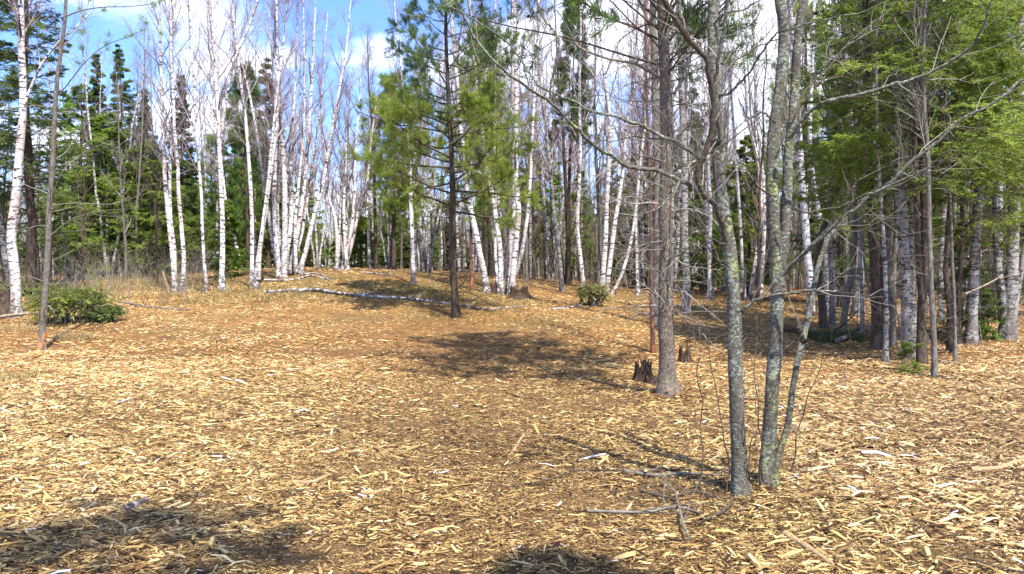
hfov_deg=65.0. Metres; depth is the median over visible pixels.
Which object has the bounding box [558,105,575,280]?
bare tree
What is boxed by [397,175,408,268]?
bare tree
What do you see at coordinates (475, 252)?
birch clump
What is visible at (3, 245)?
birch tree
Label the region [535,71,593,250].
birch clump
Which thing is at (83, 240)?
bare tree
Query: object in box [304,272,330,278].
fallen branch
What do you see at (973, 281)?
birch tree
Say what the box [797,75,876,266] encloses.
pine tree
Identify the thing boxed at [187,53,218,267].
birch tree
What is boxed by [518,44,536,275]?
birch tree
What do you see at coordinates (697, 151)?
fir tree
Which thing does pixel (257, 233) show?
fir tree
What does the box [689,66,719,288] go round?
bare tree
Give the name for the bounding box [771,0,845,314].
birch tree
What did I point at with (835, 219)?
birch tree
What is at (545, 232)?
birch clump
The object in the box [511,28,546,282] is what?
bare tree
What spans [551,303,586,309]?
fallen branch
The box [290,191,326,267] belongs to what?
fir tree
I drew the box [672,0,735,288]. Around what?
birch clump
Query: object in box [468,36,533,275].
birch clump
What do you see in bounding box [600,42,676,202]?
birch clump
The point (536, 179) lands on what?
birch tree
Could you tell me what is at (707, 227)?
birch tree
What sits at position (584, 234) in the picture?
fir tree
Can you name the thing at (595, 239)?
bare tree
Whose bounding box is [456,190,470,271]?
bare tree
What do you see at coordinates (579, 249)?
birch tree
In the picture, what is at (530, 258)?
birch tree
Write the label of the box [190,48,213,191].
birch tree
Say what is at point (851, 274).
bare tree
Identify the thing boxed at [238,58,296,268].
fir tree
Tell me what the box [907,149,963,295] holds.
fir tree
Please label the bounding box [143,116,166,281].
bare tree
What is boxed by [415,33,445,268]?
birch tree
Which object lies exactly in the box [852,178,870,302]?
dead pole
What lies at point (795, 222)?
birch tree
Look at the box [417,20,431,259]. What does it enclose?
birch tree
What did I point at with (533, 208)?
fir tree
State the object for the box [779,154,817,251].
spruce tree
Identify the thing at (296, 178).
birch clump
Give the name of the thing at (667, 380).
pine tree
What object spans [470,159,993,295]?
brush
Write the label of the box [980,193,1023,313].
fir sapling
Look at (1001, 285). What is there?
birch clump
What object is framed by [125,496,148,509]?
wood splinter
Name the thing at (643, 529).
fallen branch
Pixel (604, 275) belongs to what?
birch clump
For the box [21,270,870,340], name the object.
short grass
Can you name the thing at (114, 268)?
brush
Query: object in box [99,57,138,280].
bare tree
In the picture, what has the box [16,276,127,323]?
fir bush
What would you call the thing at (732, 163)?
bare tree
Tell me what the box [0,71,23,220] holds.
bare tree
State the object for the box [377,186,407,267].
fir tree
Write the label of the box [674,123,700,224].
pine tree
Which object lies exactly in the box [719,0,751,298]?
birch tree
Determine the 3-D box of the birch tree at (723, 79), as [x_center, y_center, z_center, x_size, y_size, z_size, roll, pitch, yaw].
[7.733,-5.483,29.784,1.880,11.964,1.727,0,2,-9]
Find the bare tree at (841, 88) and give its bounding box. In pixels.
[804,2,858,235]
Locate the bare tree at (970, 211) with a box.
[955,95,992,296]
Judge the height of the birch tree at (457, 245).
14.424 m
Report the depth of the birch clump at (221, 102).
42.59 m
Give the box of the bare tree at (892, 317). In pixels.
[854,0,912,347]
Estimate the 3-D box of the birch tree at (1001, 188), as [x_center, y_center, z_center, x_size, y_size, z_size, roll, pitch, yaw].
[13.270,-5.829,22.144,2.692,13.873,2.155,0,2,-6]
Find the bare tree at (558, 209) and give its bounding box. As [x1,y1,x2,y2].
[554,137,561,274]
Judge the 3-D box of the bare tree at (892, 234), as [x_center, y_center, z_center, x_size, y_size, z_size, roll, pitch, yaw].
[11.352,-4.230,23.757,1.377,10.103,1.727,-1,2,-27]
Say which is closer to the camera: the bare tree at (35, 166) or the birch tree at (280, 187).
the bare tree at (35, 166)
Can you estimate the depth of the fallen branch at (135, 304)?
20.16 m
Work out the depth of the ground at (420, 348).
10.47 m
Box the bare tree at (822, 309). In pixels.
[803,29,891,328]
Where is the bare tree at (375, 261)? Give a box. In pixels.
[348,20,382,268]
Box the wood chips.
[0,267,1023,573]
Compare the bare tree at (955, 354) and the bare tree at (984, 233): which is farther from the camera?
the bare tree at (984, 233)
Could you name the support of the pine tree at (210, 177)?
on the ground at (420, 348)
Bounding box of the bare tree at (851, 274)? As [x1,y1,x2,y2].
[826,20,874,331]
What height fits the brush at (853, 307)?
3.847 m
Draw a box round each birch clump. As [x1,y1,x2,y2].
[34,2,104,279]
[65,0,154,279]
[118,0,211,292]
[185,0,283,291]
[194,0,323,289]
[196,12,259,268]
[217,0,360,277]
[278,91,330,265]
[291,63,344,267]
[311,52,383,270]
[319,125,357,266]
[330,147,362,253]
[343,139,372,263]
[344,113,369,261]
[372,148,397,268]
[386,34,445,271]
[389,51,455,271]
[441,25,490,272]
[448,0,557,294]
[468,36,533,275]
[469,73,549,267]
[519,92,567,274]
[529,26,588,279]
[530,3,612,277]
[533,43,593,235]
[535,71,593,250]
[571,0,681,294]
[583,85,641,275]
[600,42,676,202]
[604,45,659,281]
[639,0,701,291]
[657,1,743,288]
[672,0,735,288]
[672,71,734,238]
[673,3,751,287]
[703,105,743,198]
[769,80,822,246]
[862,0,947,358]
[968,0,1023,339]
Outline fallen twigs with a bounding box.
[1,273,1023,573]
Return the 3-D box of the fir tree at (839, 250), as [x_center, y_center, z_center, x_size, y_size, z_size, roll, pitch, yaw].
[9.214,-3.098,22.772,3.551,7.625,3.626,-1,2,-43]
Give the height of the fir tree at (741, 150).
5.366 m
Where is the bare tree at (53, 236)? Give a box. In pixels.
[38,159,56,282]
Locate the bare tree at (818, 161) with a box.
[809,81,826,232]
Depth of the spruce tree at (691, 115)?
47.44 m
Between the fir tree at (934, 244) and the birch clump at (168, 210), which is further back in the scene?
the fir tree at (934, 244)
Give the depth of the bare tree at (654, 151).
17.87 m
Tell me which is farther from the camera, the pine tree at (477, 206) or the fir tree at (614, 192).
the fir tree at (614, 192)
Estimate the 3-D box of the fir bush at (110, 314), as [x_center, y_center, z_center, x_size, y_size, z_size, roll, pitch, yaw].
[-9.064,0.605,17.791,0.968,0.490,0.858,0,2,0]
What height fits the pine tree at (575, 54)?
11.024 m
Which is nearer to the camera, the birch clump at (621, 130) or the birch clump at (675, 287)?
the birch clump at (675, 287)
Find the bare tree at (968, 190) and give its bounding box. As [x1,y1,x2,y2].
[956,33,1007,308]
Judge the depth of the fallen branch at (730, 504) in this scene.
4.97 m
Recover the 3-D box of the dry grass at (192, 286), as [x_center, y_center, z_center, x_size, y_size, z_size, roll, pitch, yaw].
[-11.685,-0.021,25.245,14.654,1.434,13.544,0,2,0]
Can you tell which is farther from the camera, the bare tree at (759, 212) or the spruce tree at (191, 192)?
the spruce tree at (191, 192)
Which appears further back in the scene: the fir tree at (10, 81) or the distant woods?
the distant woods
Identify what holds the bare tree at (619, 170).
on the ground at (420, 348)
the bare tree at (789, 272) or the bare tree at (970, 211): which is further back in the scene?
the bare tree at (789, 272)
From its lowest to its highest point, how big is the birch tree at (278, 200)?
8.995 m
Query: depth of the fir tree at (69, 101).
30.38 m
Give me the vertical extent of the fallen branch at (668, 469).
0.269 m
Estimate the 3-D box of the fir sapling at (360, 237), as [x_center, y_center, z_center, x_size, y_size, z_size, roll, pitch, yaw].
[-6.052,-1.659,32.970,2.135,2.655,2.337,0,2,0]
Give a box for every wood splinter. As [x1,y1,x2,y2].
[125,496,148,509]
[292,473,329,485]
[361,486,391,494]
[509,433,525,456]
[782,530,833,567]
[790,422,809,432]
[816,441,849,445]
[988,522,1017,537]
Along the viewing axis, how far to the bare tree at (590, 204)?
38.72 m
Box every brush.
[0,232,233,304]
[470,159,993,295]
[791,200,1023,346]
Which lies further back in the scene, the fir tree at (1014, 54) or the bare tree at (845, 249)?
the bare tree at (845, 249)
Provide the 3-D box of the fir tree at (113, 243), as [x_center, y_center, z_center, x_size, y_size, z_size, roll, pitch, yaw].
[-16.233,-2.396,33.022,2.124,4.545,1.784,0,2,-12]
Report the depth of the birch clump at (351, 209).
40.56 m
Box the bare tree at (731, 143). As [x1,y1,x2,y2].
[724,45,743,202]
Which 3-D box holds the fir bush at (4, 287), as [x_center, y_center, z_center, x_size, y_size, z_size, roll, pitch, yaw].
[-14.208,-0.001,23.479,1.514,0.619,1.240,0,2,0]
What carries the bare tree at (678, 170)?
on the ground at (420, 348)
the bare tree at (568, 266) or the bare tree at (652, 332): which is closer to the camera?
the bare tree at (652, 332)
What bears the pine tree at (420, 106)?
on the ground at (420, 348)
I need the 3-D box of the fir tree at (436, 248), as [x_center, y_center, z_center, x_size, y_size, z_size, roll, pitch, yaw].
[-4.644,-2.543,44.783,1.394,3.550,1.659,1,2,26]
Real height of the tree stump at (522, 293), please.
0.454 m
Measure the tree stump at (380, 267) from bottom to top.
0.224 m
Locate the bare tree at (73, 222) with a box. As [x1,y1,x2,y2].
[67,165,77,279]
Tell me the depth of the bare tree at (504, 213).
29.09 m
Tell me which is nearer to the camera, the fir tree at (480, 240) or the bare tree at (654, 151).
the bare tree at (654, 151)
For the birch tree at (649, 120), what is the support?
on the ground at (420, 348)
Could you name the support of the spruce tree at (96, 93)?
on the ground at (420, 348)
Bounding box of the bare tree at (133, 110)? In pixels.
[119,45,175,272]
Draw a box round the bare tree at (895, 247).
[874,1,906,308]
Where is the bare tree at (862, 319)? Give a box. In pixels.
[824,2,870,335]
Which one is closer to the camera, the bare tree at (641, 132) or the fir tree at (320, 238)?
the bare tree at (641, 132)
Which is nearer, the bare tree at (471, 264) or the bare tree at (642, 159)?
the bare tree at (471, 264)
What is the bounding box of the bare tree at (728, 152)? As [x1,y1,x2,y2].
[720,53,740,274]
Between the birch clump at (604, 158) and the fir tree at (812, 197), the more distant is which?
the birch clump at (604, 158)
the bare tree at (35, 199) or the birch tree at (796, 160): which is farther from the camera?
the birch tree at (796, 160)
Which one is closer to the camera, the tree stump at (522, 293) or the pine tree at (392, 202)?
the tree stump at (522, 293)
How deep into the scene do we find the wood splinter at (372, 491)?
5.53 m
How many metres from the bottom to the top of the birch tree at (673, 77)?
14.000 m
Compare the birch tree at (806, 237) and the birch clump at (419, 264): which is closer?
the birch tree at (806, 237)
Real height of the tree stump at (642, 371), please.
0.445 m
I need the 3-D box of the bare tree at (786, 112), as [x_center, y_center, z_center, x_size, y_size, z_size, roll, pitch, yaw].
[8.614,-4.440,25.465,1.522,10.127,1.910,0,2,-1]
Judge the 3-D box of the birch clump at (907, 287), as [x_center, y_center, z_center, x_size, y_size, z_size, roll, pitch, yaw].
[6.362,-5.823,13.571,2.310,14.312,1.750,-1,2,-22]
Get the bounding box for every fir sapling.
[200,199,254,279]
[340,215,387,267]
[894,341,930,375]
[926,223,995,337]
[962,287,1006,340]
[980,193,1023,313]
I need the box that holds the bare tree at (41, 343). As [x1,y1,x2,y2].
[0,0,167,350]
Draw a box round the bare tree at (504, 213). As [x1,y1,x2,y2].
[498,7,526,264]
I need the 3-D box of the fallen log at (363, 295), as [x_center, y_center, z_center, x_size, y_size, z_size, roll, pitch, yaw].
[-3.303,0.302,20.759,7.160,0.492,1.325,0,2,13]
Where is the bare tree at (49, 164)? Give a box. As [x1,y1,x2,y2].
[39,103,58,267]
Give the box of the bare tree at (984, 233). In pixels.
[979,180,990,291]
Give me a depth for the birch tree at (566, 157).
38.99 m
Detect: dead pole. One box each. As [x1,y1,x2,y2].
[840,160,901,337]
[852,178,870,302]
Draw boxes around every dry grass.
[0,268,360,306]
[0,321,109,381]
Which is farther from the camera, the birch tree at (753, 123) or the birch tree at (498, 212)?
the birch tree at (753, 123)
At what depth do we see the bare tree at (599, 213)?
27.43 m
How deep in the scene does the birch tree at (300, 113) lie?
40.56 m
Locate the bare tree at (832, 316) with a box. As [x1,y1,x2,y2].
[803,0,858,325]
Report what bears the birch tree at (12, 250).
on the ground at (420, 348)
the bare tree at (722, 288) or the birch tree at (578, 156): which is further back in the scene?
the birch tree at (578, 156)
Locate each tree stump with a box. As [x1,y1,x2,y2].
[0,289,24,319]
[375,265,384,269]
[490,278,496,293]
[506,284,538,300]
[632,356,653,383]
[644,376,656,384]
[677,340,693,362]
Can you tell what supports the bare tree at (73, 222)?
on the ground at (420, 348)
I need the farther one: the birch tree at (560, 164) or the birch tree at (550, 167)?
the birch tree at (560, 164)
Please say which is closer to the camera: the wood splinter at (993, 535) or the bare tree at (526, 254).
the wood splinter at (993, 535)
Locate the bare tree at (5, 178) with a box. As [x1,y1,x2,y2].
[0,102,16,282]
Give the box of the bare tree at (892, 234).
[878,136,906,304]
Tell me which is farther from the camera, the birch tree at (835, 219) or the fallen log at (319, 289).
the birch tree at (835, 219)
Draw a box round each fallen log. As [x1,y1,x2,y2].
[264,288,524,310]
[295,284,376,294]
[783,311,859,334]
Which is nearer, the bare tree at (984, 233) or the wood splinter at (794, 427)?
the wood splinter at (794, 427)
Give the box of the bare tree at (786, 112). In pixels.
[761,0,807,287]
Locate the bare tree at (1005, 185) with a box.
[984,5,1014,268]
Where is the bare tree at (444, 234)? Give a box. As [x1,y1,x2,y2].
[436,171,448,270]
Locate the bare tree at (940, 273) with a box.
[933,162,954,319]
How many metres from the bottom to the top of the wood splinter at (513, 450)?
0.052 m
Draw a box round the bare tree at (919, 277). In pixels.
[878,0,965,364]
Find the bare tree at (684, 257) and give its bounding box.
[648,0,697,315]
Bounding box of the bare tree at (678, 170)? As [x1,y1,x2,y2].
[671,84,680,260]
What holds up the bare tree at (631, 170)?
on the ground at (420, 348)
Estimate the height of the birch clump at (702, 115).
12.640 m
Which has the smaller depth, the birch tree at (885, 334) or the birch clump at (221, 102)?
the birch tree at (885, 334)
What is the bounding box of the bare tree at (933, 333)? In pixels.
[882,0,983,377]
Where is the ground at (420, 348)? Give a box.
[0,266,1023,573]
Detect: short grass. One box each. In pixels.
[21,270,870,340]
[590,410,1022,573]
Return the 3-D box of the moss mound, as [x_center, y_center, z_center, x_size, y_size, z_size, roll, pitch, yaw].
[6.660,1.018,16.475,1.451,0.377,1.452,0,2,0]
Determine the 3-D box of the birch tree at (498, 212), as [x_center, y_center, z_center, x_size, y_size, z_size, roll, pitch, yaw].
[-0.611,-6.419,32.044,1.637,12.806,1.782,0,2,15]
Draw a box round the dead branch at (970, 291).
[964,268,1009,294]
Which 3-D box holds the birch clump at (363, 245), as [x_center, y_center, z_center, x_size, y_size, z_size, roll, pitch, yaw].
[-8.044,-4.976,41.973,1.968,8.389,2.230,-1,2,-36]
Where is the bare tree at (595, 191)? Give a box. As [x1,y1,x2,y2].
[590,140,603,233]
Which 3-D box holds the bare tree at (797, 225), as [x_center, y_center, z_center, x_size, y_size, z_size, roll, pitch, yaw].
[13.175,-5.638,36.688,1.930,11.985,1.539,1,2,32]
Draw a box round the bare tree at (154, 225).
[136,55,167,277]
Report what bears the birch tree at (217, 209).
on the ground at (420, 348)
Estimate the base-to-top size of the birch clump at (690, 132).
12.550 m
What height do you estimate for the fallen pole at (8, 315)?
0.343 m
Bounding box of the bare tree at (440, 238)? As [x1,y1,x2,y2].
[434,152,449,271]
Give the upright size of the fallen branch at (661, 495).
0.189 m
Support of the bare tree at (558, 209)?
on the ground at (420, 348)
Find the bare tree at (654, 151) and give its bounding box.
[623,0,682,325]
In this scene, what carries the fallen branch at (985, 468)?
on the ground at (420, 348)
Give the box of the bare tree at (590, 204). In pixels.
[581,128,598,280]
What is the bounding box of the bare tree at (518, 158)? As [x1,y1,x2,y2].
[503,56,525,235]
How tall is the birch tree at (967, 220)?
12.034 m
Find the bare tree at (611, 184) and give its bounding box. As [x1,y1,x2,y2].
[601,145,620,280]
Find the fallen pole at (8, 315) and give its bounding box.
[0,306,76,317]
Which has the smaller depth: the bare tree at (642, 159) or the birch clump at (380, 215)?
the bare tree at (642, 159)
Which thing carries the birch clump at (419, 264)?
on the ground at (420, 348)
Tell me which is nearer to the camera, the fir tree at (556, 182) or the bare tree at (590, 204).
the fir tree at (556, 182)
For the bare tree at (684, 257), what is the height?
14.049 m
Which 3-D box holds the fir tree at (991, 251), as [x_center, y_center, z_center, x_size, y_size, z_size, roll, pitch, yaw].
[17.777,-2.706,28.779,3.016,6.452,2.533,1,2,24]
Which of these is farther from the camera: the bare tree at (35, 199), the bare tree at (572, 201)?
the bare tree at (572, 201)
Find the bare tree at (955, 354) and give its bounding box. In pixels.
[908,0,974,361]
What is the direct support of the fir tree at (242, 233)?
on the ground at (420, 348)
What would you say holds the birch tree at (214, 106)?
on the ground at (420, 348)
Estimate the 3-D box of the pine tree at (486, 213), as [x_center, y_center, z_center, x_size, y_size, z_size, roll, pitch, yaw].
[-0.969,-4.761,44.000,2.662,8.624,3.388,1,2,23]
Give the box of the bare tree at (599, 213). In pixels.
[576,0,622,285]
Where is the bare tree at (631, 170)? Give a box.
[621,104,638,284]
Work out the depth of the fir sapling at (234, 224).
26.82 m
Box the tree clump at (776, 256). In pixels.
[398,0,1023,498]
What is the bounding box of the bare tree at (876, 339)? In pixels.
[831,0,896,349]
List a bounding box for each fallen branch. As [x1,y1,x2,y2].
[120,299,191,310]
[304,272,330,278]
[362,271,393,275]
[479,445,727,490]
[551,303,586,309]
[588,454,738,519]
[625,446,730,479]
[635,527,754,557]
[639,469,741,518]
[650,473,700,538]
[674,463,734,528]
[799,465,865,479]
[834,325,870,341]
[937,345,1013,352]
[938,359,1021,373]
[967,459,1023,472]
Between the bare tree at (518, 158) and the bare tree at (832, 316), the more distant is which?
the bare tree at (518, 158)
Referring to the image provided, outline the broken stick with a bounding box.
[162,271,168,290]
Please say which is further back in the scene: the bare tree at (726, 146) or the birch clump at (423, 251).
the birch clump at (423, 251)
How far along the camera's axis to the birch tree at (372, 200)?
41.24 m
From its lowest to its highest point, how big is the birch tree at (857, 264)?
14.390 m
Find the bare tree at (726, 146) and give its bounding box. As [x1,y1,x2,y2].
[711,65,738,292]
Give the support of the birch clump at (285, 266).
on the ground at (420, 348)
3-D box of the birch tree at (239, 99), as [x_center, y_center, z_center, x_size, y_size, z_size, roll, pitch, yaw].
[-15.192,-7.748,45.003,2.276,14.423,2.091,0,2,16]
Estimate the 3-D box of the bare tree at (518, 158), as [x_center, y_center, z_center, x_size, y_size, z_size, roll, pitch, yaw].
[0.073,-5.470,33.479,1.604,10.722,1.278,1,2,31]
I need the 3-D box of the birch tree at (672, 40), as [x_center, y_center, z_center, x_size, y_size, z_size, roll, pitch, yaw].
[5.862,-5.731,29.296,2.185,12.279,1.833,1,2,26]
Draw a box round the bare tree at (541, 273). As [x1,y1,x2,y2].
[535,93,546,274]
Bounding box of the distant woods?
[0,119,990,283]
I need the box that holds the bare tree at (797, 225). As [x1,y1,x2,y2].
[792,53,820,287]
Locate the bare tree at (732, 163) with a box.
[728,117,740,234]
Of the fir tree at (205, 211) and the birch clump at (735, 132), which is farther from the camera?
the birch clump at (735, 132)
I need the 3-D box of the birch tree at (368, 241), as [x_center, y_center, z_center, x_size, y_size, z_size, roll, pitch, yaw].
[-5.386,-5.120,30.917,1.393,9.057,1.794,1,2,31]
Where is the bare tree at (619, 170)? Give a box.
[613,104,635,229]
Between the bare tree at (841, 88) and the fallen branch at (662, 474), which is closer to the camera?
the fallen branch at (662, 474)
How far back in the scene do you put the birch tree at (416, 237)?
31.28 m
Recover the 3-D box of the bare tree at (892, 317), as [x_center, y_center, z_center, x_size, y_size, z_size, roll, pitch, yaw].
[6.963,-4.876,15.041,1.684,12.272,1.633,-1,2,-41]
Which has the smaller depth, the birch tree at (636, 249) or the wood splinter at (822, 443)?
the wood splinter at (822, 443)
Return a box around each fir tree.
[0,0,92,294]
[0,5,59,248]
[17,83,134,280]
[39,112,178,279]
[72,196,104,276]
[76,137,201,277]
[92,175,130,274]
[129,186,163,276]
[134,166,189,275]
[186,163,219,271]
[203,153,231,239]
[215,196,244,269]
[235,140,281,266]
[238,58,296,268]
[289,177,322,267]
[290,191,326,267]
[306,179,328,266]
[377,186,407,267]
[403,213,427,268]
[426,211,438,263]
[465,211,493,262]
[500,171,537,269]
[506,149,561,278]
[522,145,575,276]
[556,171,598,280]
[573,197,597,277]
[582,159,626,271]
[594,155,692,284]
[674,114,730,286]
[674,154,765,289]
[695,133,813,294]
[750,166,792,270]
[787,0,993,337]
[788,45,897,307]
[794,0,1023,364]
[828,0,1023,352]
[834,80,940,298]
[850,0,1023,344]
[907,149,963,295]
[909,161,956,286]
[933,97,1023,286]
[980,163,1023,280]
[980,183,1023,276]
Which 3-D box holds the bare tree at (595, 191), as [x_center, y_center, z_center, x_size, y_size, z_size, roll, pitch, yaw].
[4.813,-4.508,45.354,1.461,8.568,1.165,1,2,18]
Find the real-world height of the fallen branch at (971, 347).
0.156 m
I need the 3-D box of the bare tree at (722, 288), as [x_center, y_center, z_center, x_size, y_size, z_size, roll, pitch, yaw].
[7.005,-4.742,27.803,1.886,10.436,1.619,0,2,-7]
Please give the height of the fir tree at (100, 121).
6.680 m
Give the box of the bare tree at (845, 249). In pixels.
[822,6,872,311]
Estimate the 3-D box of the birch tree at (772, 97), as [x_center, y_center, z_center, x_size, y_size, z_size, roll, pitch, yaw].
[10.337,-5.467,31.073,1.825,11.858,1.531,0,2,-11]
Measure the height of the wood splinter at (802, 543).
0.049 m
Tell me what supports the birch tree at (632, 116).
on the ground at (420, 348)
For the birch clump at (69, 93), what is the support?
on the ground at (420, 348)
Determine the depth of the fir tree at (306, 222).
39.57 m
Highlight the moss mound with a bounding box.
[807,327,869,343]
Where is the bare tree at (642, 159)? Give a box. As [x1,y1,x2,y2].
[618,5,674,276]
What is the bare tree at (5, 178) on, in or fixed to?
on the ground at (420, 348)
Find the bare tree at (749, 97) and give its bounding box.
[735,25,766,290]
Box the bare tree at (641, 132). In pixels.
[621,2,658,291]
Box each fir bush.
[0,277,50,294]
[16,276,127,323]
[78,304,128,323]
[574,281,614,306]
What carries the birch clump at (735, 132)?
on the ground at (420, 348)
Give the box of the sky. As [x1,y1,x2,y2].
[0,0,1015,265]
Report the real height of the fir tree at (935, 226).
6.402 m
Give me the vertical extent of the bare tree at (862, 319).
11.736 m
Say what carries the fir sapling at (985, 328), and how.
on the ground at (420, 348)
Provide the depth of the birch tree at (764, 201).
24.08 m
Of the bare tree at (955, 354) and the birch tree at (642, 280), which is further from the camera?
the birch tree at (642, 280)
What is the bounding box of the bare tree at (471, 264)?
[436,0,508,290]
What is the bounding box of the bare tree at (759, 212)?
[732,9,785,304]
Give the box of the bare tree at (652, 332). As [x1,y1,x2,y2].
[598,0,681,352]
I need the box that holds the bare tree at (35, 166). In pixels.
[11,107,44,272]
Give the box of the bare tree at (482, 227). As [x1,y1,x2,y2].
[477,213,483,253]
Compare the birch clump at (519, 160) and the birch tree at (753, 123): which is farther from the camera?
the birch clump at (519, 160)
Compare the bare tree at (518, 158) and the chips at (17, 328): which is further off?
the bare tree at (518, 158)
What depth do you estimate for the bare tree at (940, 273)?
20.15 m
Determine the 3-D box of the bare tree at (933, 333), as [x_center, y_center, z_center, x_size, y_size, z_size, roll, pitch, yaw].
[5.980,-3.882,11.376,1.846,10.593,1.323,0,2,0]
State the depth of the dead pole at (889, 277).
14.18 m
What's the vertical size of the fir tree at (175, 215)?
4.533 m
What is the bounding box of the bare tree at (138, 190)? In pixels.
[126,16,159,278]
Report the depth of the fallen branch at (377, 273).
25.76 m
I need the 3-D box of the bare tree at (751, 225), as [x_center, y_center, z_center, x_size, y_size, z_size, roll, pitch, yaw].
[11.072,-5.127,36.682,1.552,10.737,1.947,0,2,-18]
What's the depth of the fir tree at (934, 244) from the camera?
27.23 m
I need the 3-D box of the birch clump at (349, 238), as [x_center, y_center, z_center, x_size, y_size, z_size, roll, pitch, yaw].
[-5.683,-4.289,27.949,1.928,7.880,2.965,1,2,43]
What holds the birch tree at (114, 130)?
on the ground at (420, 348)
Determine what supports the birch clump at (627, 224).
on the ground at (420, 348)
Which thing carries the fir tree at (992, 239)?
on the ground at (420, 348)
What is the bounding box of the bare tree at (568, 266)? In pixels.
[536,0,587,284]
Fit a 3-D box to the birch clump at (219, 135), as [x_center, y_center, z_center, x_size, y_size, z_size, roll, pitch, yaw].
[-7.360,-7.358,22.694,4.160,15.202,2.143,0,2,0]
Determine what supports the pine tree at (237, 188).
on the ground at (420, 348)
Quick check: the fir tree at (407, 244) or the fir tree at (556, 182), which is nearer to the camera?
the fir tree at (556, 182)
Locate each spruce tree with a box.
[55,52,117,276]
[75,44,154,273]
[116,89,169,257]
[157,75,214,271]
[675,87,703,262]
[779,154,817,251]
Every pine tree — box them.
[192,133,225,266]
[199,60,281,267]
[225,125,271,268]
[237,161,269,267]
[337,0,546,317]
[337,69,445,269]
[385,157,434,268]
[418,18,543,275]
[423,0,770,398]
[460,98,522,275]
[465,149,510,258]
[547,0,603,283]
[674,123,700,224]
[730,0,837,289]
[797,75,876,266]
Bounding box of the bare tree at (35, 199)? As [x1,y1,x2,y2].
[20,63,43,275]
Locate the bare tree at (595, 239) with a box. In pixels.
[588,80,617,281]
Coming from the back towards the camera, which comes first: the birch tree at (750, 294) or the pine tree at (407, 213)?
the pine tree at (407, 213)
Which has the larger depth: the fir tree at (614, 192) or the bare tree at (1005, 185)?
the fir tree at (614, 192)
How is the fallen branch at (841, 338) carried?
on the ground at (420, 348)
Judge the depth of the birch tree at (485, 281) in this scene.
23.17 m
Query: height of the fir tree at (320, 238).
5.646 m
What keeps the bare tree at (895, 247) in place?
on the ground at (420, 348)
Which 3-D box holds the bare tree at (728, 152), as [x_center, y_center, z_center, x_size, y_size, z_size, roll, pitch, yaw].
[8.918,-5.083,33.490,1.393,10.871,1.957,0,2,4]
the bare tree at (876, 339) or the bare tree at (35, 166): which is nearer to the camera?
the bare tree at (876, 339)
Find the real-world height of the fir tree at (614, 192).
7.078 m
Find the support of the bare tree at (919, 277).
on the ground at (420, 348)
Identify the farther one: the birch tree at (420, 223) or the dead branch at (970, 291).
the birch tree at (420, 223)
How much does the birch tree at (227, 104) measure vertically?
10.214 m
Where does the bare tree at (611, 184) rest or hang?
on the ground at (420, 348)
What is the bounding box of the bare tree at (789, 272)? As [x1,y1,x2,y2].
[765,59,814,292]
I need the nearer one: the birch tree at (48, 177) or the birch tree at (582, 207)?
the birch tree at (48, 177)
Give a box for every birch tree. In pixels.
[0,12,9,291]
[3,0,100,318]
[30,29,51,278]
[41,89,60,276]
[105,80,135,276]
[141,0,209,292]
[162,0,219,292]
[186,0,242,270]
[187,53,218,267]
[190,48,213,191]
[200,51,227,270]
[207,47,240,191]
[221,15,248,257]
[228,21,275,260]
[261,62,294,250]
[267,53,295,259]
[286,97,309,214]
[287,39,314,262]
[354,34,383,268]
[366,114,379,267]
[378,0,433,284]
[379,134,390,269]
[413,61,430,270]
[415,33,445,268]
[416,35,441,272]
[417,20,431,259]
[432,12,452,270]
[433,0,490,292]
[439,26,463,271]
[467,0,478,274]
[486,0,513,264]
[508,0,574,291]
[518,22,551,279]
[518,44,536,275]
[520,42,547,277]
[527,34,565,278]
[549,87,567,211]
[550,54,583,273]
[555,0,616,286]
[560,60,584,278]
[561,60,592,248]
[572,149,592,264]
[586,103,604,216]
[595,97,618,279]
[612,0,652,294]
[614,83,637,280]
[616,25,650,278]
[618,0,652,288]
[631,0,657,290]
[650,0,693,164]
[672,49,691,196]
[682,0,717,299]
[686,0,742,295]
[694,2,739,290]
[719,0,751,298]
[720,0,766,300]
[734,0,776,301]
[736,36,771,285]
[761,12,788,290]
[763,0,825,315]
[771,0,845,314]
[783,34,822,288]
[789,18,807,286]
[815,91,836,284]
[823,0,921,361]
[832,1,865,316]
[963,4,1023,344]
[964,1,970,306]
[988,24,1012,291]
[995,20,1013,297]
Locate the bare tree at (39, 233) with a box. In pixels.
[36,167,44,277]
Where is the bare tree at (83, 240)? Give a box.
[66,124,99,286]
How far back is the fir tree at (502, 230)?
38.64 m
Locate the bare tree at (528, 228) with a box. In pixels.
[518,75,545,280]
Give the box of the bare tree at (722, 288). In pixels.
[689,5,742,291]
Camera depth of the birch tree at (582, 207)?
46.33 m
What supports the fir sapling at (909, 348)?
on the ground at (420, 348)
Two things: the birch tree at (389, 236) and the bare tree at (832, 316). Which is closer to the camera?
the bare tree at (832, 316)
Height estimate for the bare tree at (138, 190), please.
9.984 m
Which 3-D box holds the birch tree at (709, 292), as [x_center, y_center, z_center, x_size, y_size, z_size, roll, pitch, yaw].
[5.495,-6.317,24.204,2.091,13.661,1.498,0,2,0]
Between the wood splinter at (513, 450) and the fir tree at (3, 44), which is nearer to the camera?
the wood splinter at (513, 450)
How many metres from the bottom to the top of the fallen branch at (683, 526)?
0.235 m
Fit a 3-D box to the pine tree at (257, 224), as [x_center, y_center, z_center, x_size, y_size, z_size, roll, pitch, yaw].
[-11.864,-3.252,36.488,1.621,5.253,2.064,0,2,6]
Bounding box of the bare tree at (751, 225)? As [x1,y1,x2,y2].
[739,61,766,251]

